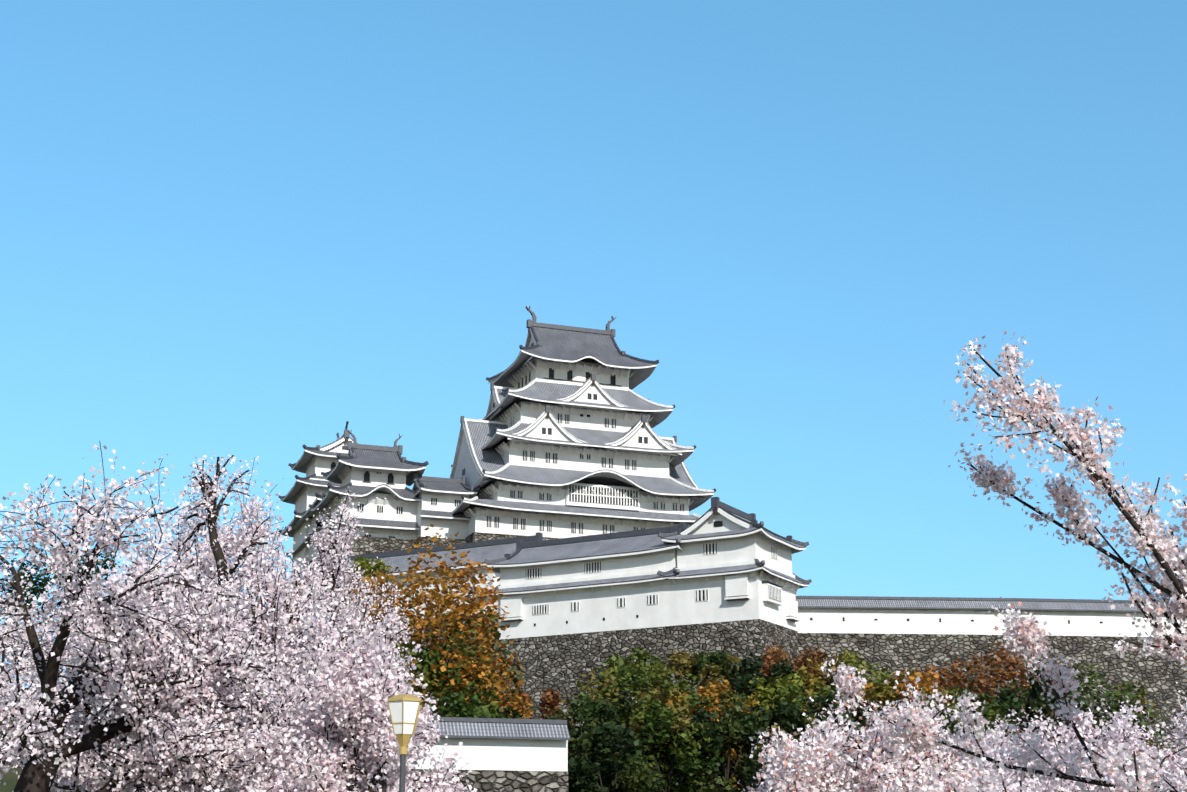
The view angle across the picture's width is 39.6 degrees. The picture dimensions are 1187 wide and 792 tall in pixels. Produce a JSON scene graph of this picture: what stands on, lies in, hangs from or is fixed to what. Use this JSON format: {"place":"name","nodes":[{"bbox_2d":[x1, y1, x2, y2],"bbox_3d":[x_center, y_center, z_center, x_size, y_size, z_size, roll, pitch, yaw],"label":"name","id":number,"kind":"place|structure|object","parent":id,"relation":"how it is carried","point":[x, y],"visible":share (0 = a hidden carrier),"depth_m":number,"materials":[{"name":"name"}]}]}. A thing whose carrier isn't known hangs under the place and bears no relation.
{"place":"outdoors","nodes":[
{"label":"outdoors","id":0,"kind":"place"},
{"bbox_2d":[0,535,144,791],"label":"cherry","id":1,"kind":"object","parent":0,"point":[6,639],"depth_m":41.67,"materials":[{"name":"pink plant"}]},
{"bbox_2d":[20,520,252,781],"bbox_3d":[-12.206,9.958,48.804,11.558,13.002,8.733,-8,-18,24],"label":"cherry","id":2,"kind":"object","parent":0,"point":[135,556],"depth_m":49.45,"materials":[{"name":"pink plant"}]},
{"bbox_2d":[0,441,294,791],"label":"cherry","id":3,"kind":"object","parent":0,"point":[113,687],"depth_m":29.50,"materials":[{"name":"pink plant"}]},
{"bbox_2d":[287,486,419,764],"bbox_3d":[-7.268,9.392,47.805,4.349,13.303,4.119,1,-16,-2],"label":"cherry","id":4,"kind":"object","parent":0,"point":[391,617],"depth_m":48.51,"materials":[{"name":"pink plant"}]},
{"bbox_2d":[232,589,476,791],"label":"cherry","id":5,"kind":"object","parent":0,"point":[361,718],"depth_m":29.34,"materials":[{"name":"pink plant"}]},
{"bbox_2d":[0,700,1170,791],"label":"ground","id":6,"kind":"structure","parent":0,"point":[10,778],"depth_m":150.32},
{"bbox_2d":[0,539,119,683],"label":"tree","id":7,"kind":"object","parent":6,"relation":"on","point":[33,589],"depth_m":155.77,"materials":[{"name":"plant"}]},
{"bbox_2d":[266,581,347,674],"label":"tree","id":8,"kind":"object","parent":6,"relation":"on","point":[284,606],"depth_m":157.67,"materials":[{"name":"plant"}]},
{"bbox_2d":[320,556,395,627],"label":"tree","id":9,"kind":"object","parent":6,"relation":"on","point":[364,564],"depth_m":148.74,"materials":[{"name":"green plant"}]},
{"bbox_2d":[330,630,449,711],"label":"camphor tree","id":10,"kind":"object","parent":6,"relation":"on","point":[428,686],"visible":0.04,"depth_m":133.57,"materials":[{"name":"plant"}]},
{"bbox_2d":[302,524,533,718],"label":"camphor tree","id":11,"kind":"object","parent":6,"relation":"on","point":[464,652],"depth_m":135.67,"materials":[{"name":"orange plant"}]},
{"bbox_2d":[395,647,501,716],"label":"camphor tree","id":12,"kind":"object","parent":6,"relation":"on","point":[479,702],"depth_m":132.02,"materials":[{"name":"plant"}]},
{"bbox_2d":[489,705,523,718],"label":"bush","id":13,"kind":"object","parent":6,"relation":"on","point":[515,714],"depth_m":125.04,"materials":[{"name":"green plant"}]},
{"bbox_2d":[511,689,573,726],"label":"tree","id":14,"kind":"object","parent":6,"relation":"on","point":[551,701],"depth_m":147.02,"materials":[{"name":"brown plant"}]},
{"bbox_2d":[278,497,811,755],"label":"bizen galleries","id":15,"kind":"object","parent":6,"relation":"on","point":[718,576],"visible":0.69,"depth_m":173.43,"materials":[{"name":"white paint"}]},
{"bbox_2d":[278,421,479,588],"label":"keeps","id":16,"kind":"structure","parent":15,"relation":"on","point":[398,515],"depth_m":217.19,"materials":[{"name":"paint"}]},
{"bbox_2d":[450,306,715,542],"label":"keep","id":17,"kind":"structure","parent":15,"relation":"on","point":[561,439],"depth_m":223.90,"materials":[{"name":"paint"}]},
{"bbox_2d":[546,695,631,791],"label":"tree","id":18,"kind":"object","parent":6,"relation":"on","point":[593,707],"depth_m":124.35,"materials":[{"name":"green plant"}]},
{"bbox_2d":[568,722,665,791],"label":"tree","id":19,"kind":"object","parent":6,"relation":"on","point":[608,740],"depth_m":114.18,"materials":[{"name":"green plant"}]},
{"bbox_2d":[596,647,672,739],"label":"tree","id":20,"kind":"object","parent":6,"relation":"on","point":[641,657],"depth_m":137.04,"materials":[{"name":"green plant"}]},
{"bbox_2d":[557,653,720,791],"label":"tree","id":21,"kind":"object","parent":6,"relation":"on","point":[637,696],"depth_m":129.92,"materials":[{"name":"green plant"}]},
{"bbox_2d":[616,694,728,791],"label":"tree","id":22,"kind":"object","parent":6,"relation":"on","point":[652,731],"depth_m":121.21,"materials":[{"name":"green plant"}]},
{"bbox_2d":[643,679,759,791],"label":"tree","id":23,"kind":"object","parent":6,"relation":"on","point":[713,693],"depth_m":131.36,"materials":[{"name":"green plant"}]},
{"bbox_2d":[658,650,745,719],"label":"tree","id":24,"kind":"object","parent":6,"relation":"on","point":[711,664],"depth_m":143.91,"materials":[{"name":"green plant"}]},
{"bbox_2d":[676,690,780,791],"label":"tree","id":25,"kind":"object","parent":6,"relation":"on","point":[746,725],"depth_m":122.73,"materials":[{"name":"green plant"}]},
{"bbox_2d":[727,652,804,790],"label":"tree","id":26,"kind":"object","parent":6,"relation":"on","point":[740,685],"depth_m":139.28,"materials":[{"name":"green plant"}]},
{"bbox_2d":[723,674,819,766],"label":"tree","id":27,"kind":"object","parent":6,"relation":"on","point":[777,693],"depth_m":136.25,"materials":[{"name":"green plant"}]},
{"bbox_2d":[755,642,834,708],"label":"tree","id":28,"kind":"object","parent":6,"relation":"on","point":[771,657],"depth_m":149.49,"materials":[{"name":"plant"}]},
{"bbox_2d":[772,693,866,756],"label":"tree","id":29,"kind":"object","parent":6,"relation":"on","point":[788,715],"depth_m":126.75,"materials":[{"name":"green plant"}]},
{"bbox_2d":[797,649,894,747],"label":"tree","id":30,"kind":"object","parent":6,"relation":"on","point":[810,681],"depth_m":145.57,"materials":[{"name":"green plant"}]},
{"bbox_2d":[861,668,966,746],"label":"tree","id":31,"kind":"object","parent":6,"relation":"on","point":[883,694],"depth_m":137.15,"materials":[{"name":"green plant"}]},
{"bbox_2d":[913,686,1008,752],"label":"tree","id":32,"kind":"object","parent":6,"relation":"on","point":[990,712],"depth_m":128.73,"materials":[{"name":"green plant"}]},
{"bbox_2d":[916,641,1057,738],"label":"tree","id":33,"kind":"object","parent":6,"relation":"on","point":[957,679],"depth_m":147.35,"materials":[{"name":"plant"}]},
{"bbox_2d":[985,668,1097,755],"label":"tree","id":34,"kind":"object","parent":6,"relation":"on","point":[1008,701],"depth_m":136.93,"materials":[{"name":"green plant"}]},
{"bbox_2d":[1035,660,1167,766],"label":"tree","id":35,"kind":"object","parent":6,"relation":"on","point":[1117,694],"depth_m":143.58,"materials":[{"name":"green plant"}]},
{"bbox_2d":[0,0,1186,696],"label":"sky","id":36,"kind":"structure","parent":0,"point":[247,230],"materials":[{"name":"blue"}]},
{"bbox_2d":[811,709,1054,785],"bbox_3d":[8.642,10.964,40.868,7.174,6.319,7.433,15,-22,-41],"label":"cherry","id":37,"kind":"object","parent":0,"point":[998,734],"depth_m":40.58,"materials":[{"name":"pink plant"}]},
{"bbox_2d":[795,596,1186,759],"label":"castle wall","id":38,"kind":"structure","parent":0,"point":[894,634],"depth_m":174.51,"materials":[{"name":"white paint"}]},
{"bbox_2d":[820,331,1186,791],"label":"cherry tree","id":39,"kind":"object","parent":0,"point":[1024,633],"depth_m":7.93,"materials":[{"name":"pink plant"}]},
{"bbox_2d":[1147,682,1186,765],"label":"cherry","id":40,"kind":"object","parent":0,"point":[1181,733],"depth_m":37.25,"materials":[{"name":"pink plant"}]},
{"label":"ground","id":41,"kind":"structure","parent":0,"visible":0},
{"bbox_2d":[56,457,328,791],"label":"cherry","id":42,"kind":"object","parent":41,"relation":"on","point":[222,535],"depth_m":39.24,"materials":[{"name":"pink plant"}]},
{"bbox_2d":[113,453,345,791],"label":"cherry","id":43,"kind":"object","parent":41,"relation":"on","point":[268,577],"depth_m":35.85,"materials":[{"name":"pink plant"}]},
{"bbox_2d":[387,694,421,791],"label":"park lamp","id":44,"kind":"object","parent":41,"relation":"on","point":[404,709],"visible":1,"depth_m":22.65,"materials":[{"name":"grey"}]},
{"bbox_2d":[439,689,509,717],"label":"bush","id":45,"kind":"object","parent":41,"relation":"on","point":[449,709],"visible":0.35,"depth_m":116.98,"materials":[{"name":"green plant"}]},
{"bbox_2d":[405,717,569,791],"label":"wall","id":46,"kind":"structure","parent":41,"relation":"on","point":[512,755],"depth_m":99.50,"materials":[{"name":"paint"}]},
{"bbox_2d":[737,667,1041,791],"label":"cherry","id":47,"kind":"object","parent":41,"relation":"on","point":[781,773],"depth_m":29.14,"materials":[{"name":"pink plant"}]},
{"bbox_2d":[961,700,1186,791],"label":"cherry","id":48,"kind":"object","parent":41,"relation":"on","point":[1174,769],"depth_m":32.19,"materials":[{"name":"pink plant"}]}
]}

